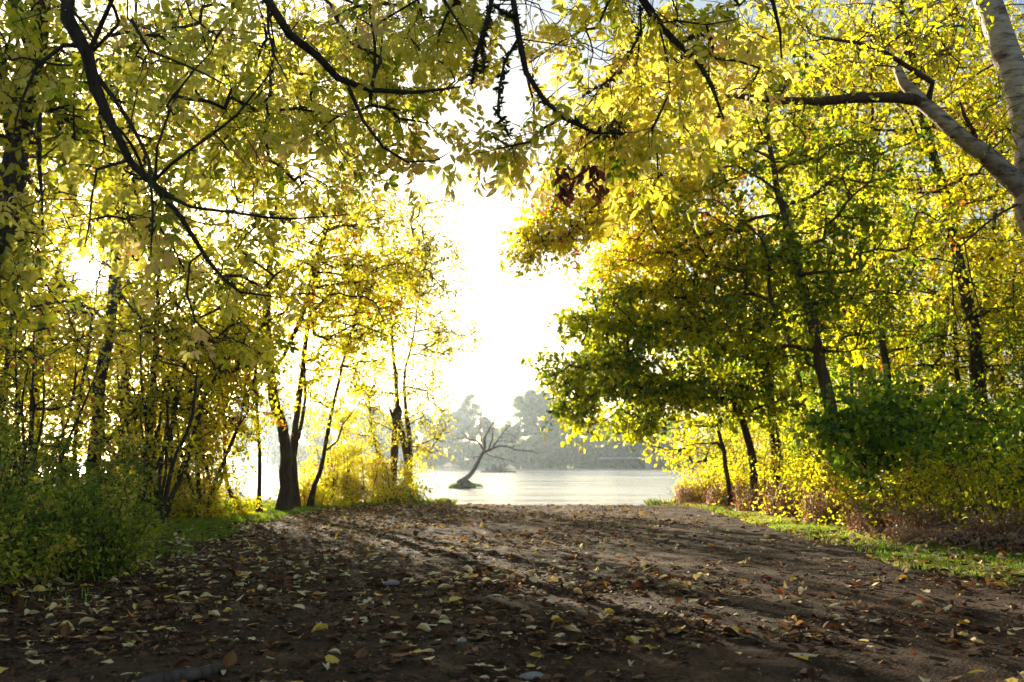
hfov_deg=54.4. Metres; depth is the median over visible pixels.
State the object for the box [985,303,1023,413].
background tree
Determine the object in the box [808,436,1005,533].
bramble
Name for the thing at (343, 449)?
shrub
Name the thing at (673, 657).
fallen leaf
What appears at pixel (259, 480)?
woodland tree
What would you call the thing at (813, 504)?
bramble
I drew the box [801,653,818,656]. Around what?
fallen leaf
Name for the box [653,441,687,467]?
shore tree
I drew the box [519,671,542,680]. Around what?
stone
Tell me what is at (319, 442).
shore tree
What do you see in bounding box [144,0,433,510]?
woodland tree
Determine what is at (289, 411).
shore tree
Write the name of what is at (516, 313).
sky
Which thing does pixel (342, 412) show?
shore tree
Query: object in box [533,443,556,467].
shore tree
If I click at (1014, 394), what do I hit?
shrub
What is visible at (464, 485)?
islet
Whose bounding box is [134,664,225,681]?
bark slab
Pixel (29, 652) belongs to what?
fallen leaf
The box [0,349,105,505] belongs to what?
shrub
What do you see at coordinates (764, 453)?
shrub
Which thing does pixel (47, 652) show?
fallen twig
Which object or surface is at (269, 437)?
shore tree
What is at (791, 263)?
woodland tree
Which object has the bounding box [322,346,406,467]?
bank tree
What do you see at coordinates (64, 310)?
sapling
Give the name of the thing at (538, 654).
fallen leaf
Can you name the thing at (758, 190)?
background tree
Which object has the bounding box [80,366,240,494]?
shrub
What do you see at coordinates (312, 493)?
leaning sapling
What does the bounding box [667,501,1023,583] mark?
verge grass
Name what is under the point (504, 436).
shore tree
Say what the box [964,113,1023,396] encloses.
background tree
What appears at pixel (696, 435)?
shore tree
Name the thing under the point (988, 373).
background tree
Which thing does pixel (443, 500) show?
sedge tuft
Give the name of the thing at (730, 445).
shrub
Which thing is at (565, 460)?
shore tree
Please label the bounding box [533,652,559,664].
fallen twig
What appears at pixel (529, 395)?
shore tree
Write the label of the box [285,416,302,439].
shore tree
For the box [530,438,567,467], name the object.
shore tree
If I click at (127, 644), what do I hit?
fallen leaf
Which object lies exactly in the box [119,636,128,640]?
fallen leaf
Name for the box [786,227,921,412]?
background tree
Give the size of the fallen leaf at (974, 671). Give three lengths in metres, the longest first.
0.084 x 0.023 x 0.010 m
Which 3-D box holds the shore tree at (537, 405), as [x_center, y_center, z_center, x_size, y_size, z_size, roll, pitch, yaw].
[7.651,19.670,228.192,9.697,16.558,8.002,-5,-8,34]
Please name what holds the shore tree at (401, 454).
on the ground at (770, 664)
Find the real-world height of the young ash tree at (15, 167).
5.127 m
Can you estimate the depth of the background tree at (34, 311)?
18.17 m
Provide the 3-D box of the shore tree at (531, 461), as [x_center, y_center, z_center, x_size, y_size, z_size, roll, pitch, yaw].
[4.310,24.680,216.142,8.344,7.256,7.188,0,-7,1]
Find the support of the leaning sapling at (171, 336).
on the ground at (770, 664)
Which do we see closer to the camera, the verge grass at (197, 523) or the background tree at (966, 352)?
the verge grass at (197, 523)
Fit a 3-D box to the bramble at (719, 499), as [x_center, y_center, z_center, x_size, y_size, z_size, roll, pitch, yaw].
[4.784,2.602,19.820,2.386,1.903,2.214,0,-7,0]
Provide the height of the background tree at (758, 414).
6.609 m
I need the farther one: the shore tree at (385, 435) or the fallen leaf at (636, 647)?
the shore tree at (385, 435)
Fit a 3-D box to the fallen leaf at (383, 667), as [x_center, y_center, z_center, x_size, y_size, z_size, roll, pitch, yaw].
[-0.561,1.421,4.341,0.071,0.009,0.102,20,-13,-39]
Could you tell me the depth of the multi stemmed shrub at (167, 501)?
13.18 m
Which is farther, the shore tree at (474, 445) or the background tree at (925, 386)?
the shore tree at (474, 445)
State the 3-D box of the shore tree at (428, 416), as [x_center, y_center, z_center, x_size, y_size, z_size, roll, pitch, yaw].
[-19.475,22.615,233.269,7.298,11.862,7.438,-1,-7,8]
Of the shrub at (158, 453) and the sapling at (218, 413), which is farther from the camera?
the shrub at (158, 453)
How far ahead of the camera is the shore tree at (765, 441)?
230.04 m
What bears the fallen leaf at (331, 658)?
on the ground at (770, 664)
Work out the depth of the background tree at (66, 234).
26.18 m
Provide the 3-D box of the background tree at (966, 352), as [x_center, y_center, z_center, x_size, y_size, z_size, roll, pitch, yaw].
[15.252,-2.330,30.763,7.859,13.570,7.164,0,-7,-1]
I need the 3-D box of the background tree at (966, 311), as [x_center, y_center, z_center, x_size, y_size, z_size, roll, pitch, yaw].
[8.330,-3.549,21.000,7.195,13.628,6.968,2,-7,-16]
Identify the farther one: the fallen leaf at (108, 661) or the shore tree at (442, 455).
the shore tree at (442, 455)
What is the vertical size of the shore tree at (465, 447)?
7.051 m
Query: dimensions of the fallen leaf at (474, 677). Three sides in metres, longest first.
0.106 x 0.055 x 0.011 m
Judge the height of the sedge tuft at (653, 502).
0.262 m
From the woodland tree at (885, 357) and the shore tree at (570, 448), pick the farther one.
the shore tree at (570, 448)
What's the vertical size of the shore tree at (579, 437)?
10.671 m
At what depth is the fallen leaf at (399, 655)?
4.59 m
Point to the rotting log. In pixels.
(967, 537)
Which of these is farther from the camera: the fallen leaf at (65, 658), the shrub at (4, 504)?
the shrub at (4, 504)
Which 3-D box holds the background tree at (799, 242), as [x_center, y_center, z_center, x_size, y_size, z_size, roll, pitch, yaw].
[10.454,-1.861,34.647,7.862,13.574,7.166,-1,-7,6]
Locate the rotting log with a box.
[861,514,1023,554]
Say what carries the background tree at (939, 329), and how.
on the ground at (770, 664)
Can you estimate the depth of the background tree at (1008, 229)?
21.50 m
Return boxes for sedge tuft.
[419,496,457,503]
[644,497,679,504]
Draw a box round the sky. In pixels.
[0,0,1023,457]
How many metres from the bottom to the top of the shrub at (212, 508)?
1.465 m
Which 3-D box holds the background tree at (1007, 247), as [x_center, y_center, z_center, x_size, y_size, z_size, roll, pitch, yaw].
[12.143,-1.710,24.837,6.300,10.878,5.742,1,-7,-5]
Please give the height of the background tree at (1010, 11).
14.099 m
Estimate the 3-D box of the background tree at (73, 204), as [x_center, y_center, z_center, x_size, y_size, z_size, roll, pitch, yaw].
[-8.739,-1.499,21.246,5.148,9.541,4.757,0,-7,0]
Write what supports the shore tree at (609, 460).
on the ground at (770, 664)
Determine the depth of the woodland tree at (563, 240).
16.48 m
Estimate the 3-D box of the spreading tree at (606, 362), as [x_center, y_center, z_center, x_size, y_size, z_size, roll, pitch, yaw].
[3.232,0.410,18.327,6.170,5.500,4.258,0,-7,0]
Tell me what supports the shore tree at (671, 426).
on the ground at (770, 664)
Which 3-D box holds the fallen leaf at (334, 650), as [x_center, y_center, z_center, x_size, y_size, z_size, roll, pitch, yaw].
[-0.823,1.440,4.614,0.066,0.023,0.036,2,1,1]
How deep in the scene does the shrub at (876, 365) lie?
21.51 m
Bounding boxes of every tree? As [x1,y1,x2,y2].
[0,0,139,343]
[0,0,308,482]
[0,0,506,383]
[0,17,199,417]
[0,194,149,462]
[0,195,98,409]
[0,284,140,461]
[8,49,228,446]
[52,300,200,463]
[65,216,225,500]
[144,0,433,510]
[180,240,320,511]
[208,418,233,456]
[232,410,254,462]
[234,385,253,462]
[248,186,394,507]
[252,386,293,461]
[252,409,277,462]
[269,445,279,467]
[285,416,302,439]
[297,446,312,467]
[299,406,321,445]
[300,435,335,467]
[310,411,334,451]
[312,181,486,487]
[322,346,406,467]
[331,406,354,444]
[345,410,369,447]
[360,441,375,461]
[362,405,386,453]
[371,0,830,237]
[373,446,398,466]
[375,413,391,445]
[387,443,401,458]
[398,449,413,464]
[399,416,418,452]
[412,413,434,462]
[413,447,426,463]
[415,441,435,460]
[422,447,445,467]
[424,422,461,449]
[433,412,462,462]
[436,450,449,465]
[444,440,478,467]
[446,407,476,459]
[446,442,462,464]
[450,409,545,483]
[454,393,483,444]
[465,443,482,463]
[470,416,498,442]
[474,444,487,462]
[475,439,503,467]
[482,439,516,467]
[494,425,525,444]
[495,49,811,476]
[504,394,533,445]
[508,442,530,467]
[508,443,516,466]
[515,438,549,467]
[517,389,546,441]
[520,227,867,485]
[523,392,556,442]
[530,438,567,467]
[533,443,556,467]
[539,398,567,440]
[549,419,574,439]
[551,437,576,467]
[559,442,577,467]
[562,159,790,507]
[563,420,590,442]
[568,438,594,467]
[574,444,605,466]
[581,416,603,443]
[591,443,626,467]
[593,421,610,447]
[595,438,636,467]
[603,416,628,444]
[618,349,744,506]
[619,450,635,467]
[631,441,648,467]
[633,435,668,467]
[637,47,966,488]
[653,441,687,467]
[663,420,686,449]
[663,446,690,467]
[672,0,1023,469]
[677,418,702,447]
[690,439,719,467]
[694,319,782,470]
[700,417,717,441]
[702,139,908,432]
[707,0,1023,327]
[714,109,906,462]
[719,332,835,466]
[721,125,887,397]
[722,241,900,468]
[722,407,742,461]
[731,200,867,404]
[749,103,977,406]
[754,432,770,463]
[764,0,1023,455]
[766,0,1023,388]
[766,285,961,441]
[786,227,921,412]
[810,2,1023,435]
[829,205,1023,456]
[863,63,1023,454]
[871,55,1023,431]
[877,253,968,408]
[914,197,1023,422]
[916,0,1023,372]
[934,265,1023,471]
[962,0,1023,250]
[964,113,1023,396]
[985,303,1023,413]
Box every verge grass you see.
[1,496,432,609]
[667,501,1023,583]
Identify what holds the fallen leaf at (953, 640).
on the ground at (770, 664)
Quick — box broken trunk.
[389,374,401,500]
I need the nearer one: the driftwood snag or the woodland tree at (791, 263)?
the woodland tree at (791, 263)
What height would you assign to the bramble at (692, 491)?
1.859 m
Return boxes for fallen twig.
[37,645,105,654]
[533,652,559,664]
[783,630,830,636]
[947,609,1010,616]
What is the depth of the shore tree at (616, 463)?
213.59 m
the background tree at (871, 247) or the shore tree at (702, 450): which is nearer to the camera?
the background tree at (871, 247)
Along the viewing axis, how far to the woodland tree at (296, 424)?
18.72 m
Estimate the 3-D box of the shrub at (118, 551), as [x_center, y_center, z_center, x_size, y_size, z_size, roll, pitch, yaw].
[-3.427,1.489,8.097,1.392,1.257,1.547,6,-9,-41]
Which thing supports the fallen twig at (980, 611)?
on the ground at (770, 664)
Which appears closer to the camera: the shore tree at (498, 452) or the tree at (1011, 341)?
the tree at (1011, 341)
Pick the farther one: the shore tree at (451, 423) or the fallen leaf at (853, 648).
the shore tree at (451, 423)
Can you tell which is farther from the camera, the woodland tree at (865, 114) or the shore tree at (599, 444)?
the shore tree at (599, 444)
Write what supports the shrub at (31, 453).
on the ground at (770, 664)
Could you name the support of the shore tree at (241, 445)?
on the ground at (770, 664)
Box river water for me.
[39,468,737,505]
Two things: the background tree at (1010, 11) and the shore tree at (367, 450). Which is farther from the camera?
the shore tree at (367, 450)
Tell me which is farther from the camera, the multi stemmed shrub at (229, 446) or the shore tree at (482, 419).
the shore tree at (482, 419)
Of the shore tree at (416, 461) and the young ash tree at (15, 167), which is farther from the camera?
the shore tree at (416, 461)
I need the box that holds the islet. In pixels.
[448,482,483,487]
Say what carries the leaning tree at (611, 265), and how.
on the ground at (770, 664)
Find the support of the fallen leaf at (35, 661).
on the ground at (770, 664)
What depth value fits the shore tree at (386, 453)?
214.70 m
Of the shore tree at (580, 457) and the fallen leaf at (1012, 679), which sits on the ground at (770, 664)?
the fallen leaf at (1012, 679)
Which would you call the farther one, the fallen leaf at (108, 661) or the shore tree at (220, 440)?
the shore tree at (220, 440)
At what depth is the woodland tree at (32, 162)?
15.37 m
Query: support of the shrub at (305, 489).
on the ground at (770, 664)
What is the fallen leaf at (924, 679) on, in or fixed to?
on the ground at (770, 664)
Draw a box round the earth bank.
[577,466,608,467]
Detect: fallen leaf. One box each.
[25,650,37,654]
[25,658,45,664]
[60,655,71,660]
[102,659,112,662]
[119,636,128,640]
[122,643,133,646]
[323,662,329,669]
[325,654,339,662]
[328,648,340,653]
[378,665,390,669]
[391,652,410,656]
[409,649,433,653]
[470,673,480,681]
[473,663,494,666]
[526,652,542,656]
[535,630,546,635]
[627,645,640,651]
[640,644,657,649]
[668,655,677,659]
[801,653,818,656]
[851,646,860,651]
[919,676,929,681]
[947,638,960,642]
[968,670,983,672]
[1003,677,1023,681]
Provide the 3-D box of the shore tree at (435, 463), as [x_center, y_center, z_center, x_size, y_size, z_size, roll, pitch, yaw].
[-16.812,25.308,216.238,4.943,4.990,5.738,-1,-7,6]
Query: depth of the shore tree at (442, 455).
216.67 m
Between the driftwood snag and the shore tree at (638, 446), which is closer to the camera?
the driftwood snag
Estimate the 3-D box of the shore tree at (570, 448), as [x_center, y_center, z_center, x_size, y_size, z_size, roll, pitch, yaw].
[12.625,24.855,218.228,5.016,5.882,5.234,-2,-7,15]
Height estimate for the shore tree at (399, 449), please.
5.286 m
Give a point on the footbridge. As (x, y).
(647, 464)
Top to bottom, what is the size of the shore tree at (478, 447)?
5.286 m
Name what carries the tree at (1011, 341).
on the ground at (770, 664)
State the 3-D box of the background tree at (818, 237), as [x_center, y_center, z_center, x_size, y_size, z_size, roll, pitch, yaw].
[9.143,-1.570,29.756,6.805,11.749,6.202,0,-7,0]
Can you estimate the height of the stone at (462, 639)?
0.033 m
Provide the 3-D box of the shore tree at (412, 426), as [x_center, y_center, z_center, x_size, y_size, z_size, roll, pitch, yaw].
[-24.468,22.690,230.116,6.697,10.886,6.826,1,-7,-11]
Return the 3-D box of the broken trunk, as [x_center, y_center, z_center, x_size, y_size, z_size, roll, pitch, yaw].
[-2.616,2.135,22.092,0.332,3.095,0.283,-4,-8,27]
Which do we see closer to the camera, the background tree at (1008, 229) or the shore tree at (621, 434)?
the background tree at (1008, 229)
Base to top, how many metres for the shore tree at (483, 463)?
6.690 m
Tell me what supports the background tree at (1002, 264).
on the ground at (770, 664)
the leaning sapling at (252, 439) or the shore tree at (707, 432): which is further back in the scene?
the shore tree at (707, 432)
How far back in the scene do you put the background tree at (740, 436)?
55.57 m
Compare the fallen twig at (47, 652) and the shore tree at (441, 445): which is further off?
the shore tree at (441, 445)
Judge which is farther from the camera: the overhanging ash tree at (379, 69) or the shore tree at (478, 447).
the shore tree at (478, 447)
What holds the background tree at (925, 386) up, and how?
on the ground at (770, 664)
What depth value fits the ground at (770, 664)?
6.10 m
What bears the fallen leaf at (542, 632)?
on the leaf litter
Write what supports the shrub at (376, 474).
on the ground at (770, 664)
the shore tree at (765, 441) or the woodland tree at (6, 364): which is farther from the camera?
the shore tree at (765, 441)
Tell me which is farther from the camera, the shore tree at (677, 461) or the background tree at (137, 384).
the shore tree at (677, 461)
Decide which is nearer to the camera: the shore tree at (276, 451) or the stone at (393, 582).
the stone at (393, 582)
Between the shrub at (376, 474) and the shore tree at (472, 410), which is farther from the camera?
the shore tree at (472, 410)
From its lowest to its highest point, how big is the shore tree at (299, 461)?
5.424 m
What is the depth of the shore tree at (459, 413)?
233.09 m
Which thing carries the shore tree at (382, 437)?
on the ground at (770, 664)
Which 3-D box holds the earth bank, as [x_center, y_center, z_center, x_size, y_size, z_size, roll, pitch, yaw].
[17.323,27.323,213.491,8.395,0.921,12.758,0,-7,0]
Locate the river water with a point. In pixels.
(577, 486)
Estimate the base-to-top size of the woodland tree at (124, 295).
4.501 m
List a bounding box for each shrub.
[0,290,136,494]
[0,310,84,519]
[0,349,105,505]
[0,394,184,560]
[0,402,132,563]
[0,416,108,595]
[0,446,169,585]
[11,412,176,530]
[50,292,258,527]
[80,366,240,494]
[100,386,235,509]
[123,306,273,518]
[135,448,270,519]
[265,449,360,507]
[298,390,372,502]
[309,414,432,504]
[367,468,439,504]
[693,405,779,487]
[723,408,822,479]
[770,350,862,486]
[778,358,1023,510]
[820,340,997,481]
[873,373,1023,507]
[877,339,1006,482]
[967,360,1023,497]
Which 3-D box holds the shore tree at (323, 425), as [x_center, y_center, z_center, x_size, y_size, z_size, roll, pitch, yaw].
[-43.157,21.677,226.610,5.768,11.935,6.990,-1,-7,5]
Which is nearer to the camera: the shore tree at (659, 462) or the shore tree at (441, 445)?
the shore tree at (659, 462)
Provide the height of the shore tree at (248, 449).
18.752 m
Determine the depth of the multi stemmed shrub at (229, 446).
15.41 m
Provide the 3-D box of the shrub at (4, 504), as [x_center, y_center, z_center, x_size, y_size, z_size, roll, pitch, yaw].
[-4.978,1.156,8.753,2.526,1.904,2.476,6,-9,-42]
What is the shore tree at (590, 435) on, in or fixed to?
on the ground at (770, 664)
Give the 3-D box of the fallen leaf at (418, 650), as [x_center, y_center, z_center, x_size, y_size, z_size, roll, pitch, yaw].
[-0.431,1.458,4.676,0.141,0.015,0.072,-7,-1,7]
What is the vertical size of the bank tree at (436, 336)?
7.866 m
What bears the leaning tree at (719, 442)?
on the ground at (770, 664)
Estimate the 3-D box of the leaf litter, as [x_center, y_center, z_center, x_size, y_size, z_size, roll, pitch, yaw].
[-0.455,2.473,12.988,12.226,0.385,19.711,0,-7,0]
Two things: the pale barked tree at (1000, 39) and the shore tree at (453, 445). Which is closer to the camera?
the pale barked tree at (1000, 39)
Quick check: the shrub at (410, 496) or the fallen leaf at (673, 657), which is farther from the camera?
the shrub at (410, 496)
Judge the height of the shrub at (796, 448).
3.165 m
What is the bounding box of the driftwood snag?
[480,463,516,472]
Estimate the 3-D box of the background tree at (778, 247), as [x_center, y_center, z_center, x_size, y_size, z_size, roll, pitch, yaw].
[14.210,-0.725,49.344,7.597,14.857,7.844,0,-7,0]
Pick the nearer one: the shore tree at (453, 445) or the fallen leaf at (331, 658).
the fallen leaf at (331, 658)
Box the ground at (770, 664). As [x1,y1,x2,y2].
[0,458,1023,681]
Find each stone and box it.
[384,580,399,584]
[457,637,466,641]
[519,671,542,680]
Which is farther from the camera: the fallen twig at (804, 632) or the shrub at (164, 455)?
the shrub at (164, 455)
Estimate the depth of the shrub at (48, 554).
7.14 m
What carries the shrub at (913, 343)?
on the ground at (770, 664)
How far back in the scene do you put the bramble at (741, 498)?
17.67 m
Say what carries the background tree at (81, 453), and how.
on the ground at (770, 664)
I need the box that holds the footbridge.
[598,452,717,467]
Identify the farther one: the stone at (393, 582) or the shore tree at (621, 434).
the shore tree at (621, 434)
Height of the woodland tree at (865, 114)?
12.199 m
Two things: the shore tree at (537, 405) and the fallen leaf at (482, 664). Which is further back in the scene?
the shore tree at (537, 405)
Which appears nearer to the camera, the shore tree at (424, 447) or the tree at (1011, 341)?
the tree at (1011, 341)
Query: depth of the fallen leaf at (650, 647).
4.93 m
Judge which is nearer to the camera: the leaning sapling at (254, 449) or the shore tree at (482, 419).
the leaning sapling at (254, 449)
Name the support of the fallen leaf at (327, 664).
on the ground at (770, 664)
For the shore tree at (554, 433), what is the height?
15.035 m
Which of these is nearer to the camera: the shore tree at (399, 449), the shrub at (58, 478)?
the shrub at (58, 478)
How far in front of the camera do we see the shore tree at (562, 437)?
225.83 m
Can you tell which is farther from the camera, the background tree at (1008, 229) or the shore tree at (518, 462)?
the shore tree at (518, 462)
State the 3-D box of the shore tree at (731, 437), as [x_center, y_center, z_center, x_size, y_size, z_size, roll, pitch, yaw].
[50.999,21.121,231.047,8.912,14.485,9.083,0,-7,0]
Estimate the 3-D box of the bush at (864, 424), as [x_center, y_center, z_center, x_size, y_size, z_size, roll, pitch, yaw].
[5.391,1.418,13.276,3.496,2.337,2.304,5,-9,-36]
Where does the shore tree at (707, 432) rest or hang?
on the ground at (770, 664)
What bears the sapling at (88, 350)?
on the ground at (770, 664)
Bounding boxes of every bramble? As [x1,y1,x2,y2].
[666,432,746,505]
[700,424,802,506]
[728,410,858,511]
[744,405,912,517]
[768,441,967,525]
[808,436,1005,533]
[858,441,1023,539]
[942,436,1023,549]
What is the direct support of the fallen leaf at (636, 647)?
on the ground at (770, 664)
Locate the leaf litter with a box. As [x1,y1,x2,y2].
[0,497,1023,681]
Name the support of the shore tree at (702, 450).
on the ground at (770, 664)
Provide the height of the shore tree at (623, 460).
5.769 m
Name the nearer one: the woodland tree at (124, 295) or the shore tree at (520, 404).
the woodland tree at (124, 295)
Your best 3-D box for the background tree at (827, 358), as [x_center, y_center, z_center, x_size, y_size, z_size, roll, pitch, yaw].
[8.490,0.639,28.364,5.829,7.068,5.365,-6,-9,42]
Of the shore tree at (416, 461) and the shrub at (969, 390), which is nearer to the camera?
the shrub at (969, 390)
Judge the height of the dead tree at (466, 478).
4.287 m
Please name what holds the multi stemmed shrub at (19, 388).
on the ground at (770, 664)
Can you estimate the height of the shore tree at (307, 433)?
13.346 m
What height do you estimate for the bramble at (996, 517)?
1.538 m
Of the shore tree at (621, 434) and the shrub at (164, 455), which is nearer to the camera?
the shrub at (164, 455)
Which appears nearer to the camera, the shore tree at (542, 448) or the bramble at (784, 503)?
the bramble at (784, 503)
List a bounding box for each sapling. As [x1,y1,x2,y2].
[0,225,106,442]
[14,217,176,470]
[102,235,268,502]
[116,262,256,509]
[150,316,274,510]
[171,302,309,489]
[279,236,436,507]
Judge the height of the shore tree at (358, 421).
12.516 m
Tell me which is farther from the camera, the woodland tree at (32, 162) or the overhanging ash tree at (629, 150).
the woodland tree at (32, 162)
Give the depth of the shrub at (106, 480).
12.57 m
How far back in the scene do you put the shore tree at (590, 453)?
214.66 m
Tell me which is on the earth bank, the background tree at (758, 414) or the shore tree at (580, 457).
the shore tree at (580, 457)
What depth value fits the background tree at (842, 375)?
23.81 m
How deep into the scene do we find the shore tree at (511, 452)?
215.77 m
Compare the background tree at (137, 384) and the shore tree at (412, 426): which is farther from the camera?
the shore tree at (412, 426)
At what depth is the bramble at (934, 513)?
11.52 m
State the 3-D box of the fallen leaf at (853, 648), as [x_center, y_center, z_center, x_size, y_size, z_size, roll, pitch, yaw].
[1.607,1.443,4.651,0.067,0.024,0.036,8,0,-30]

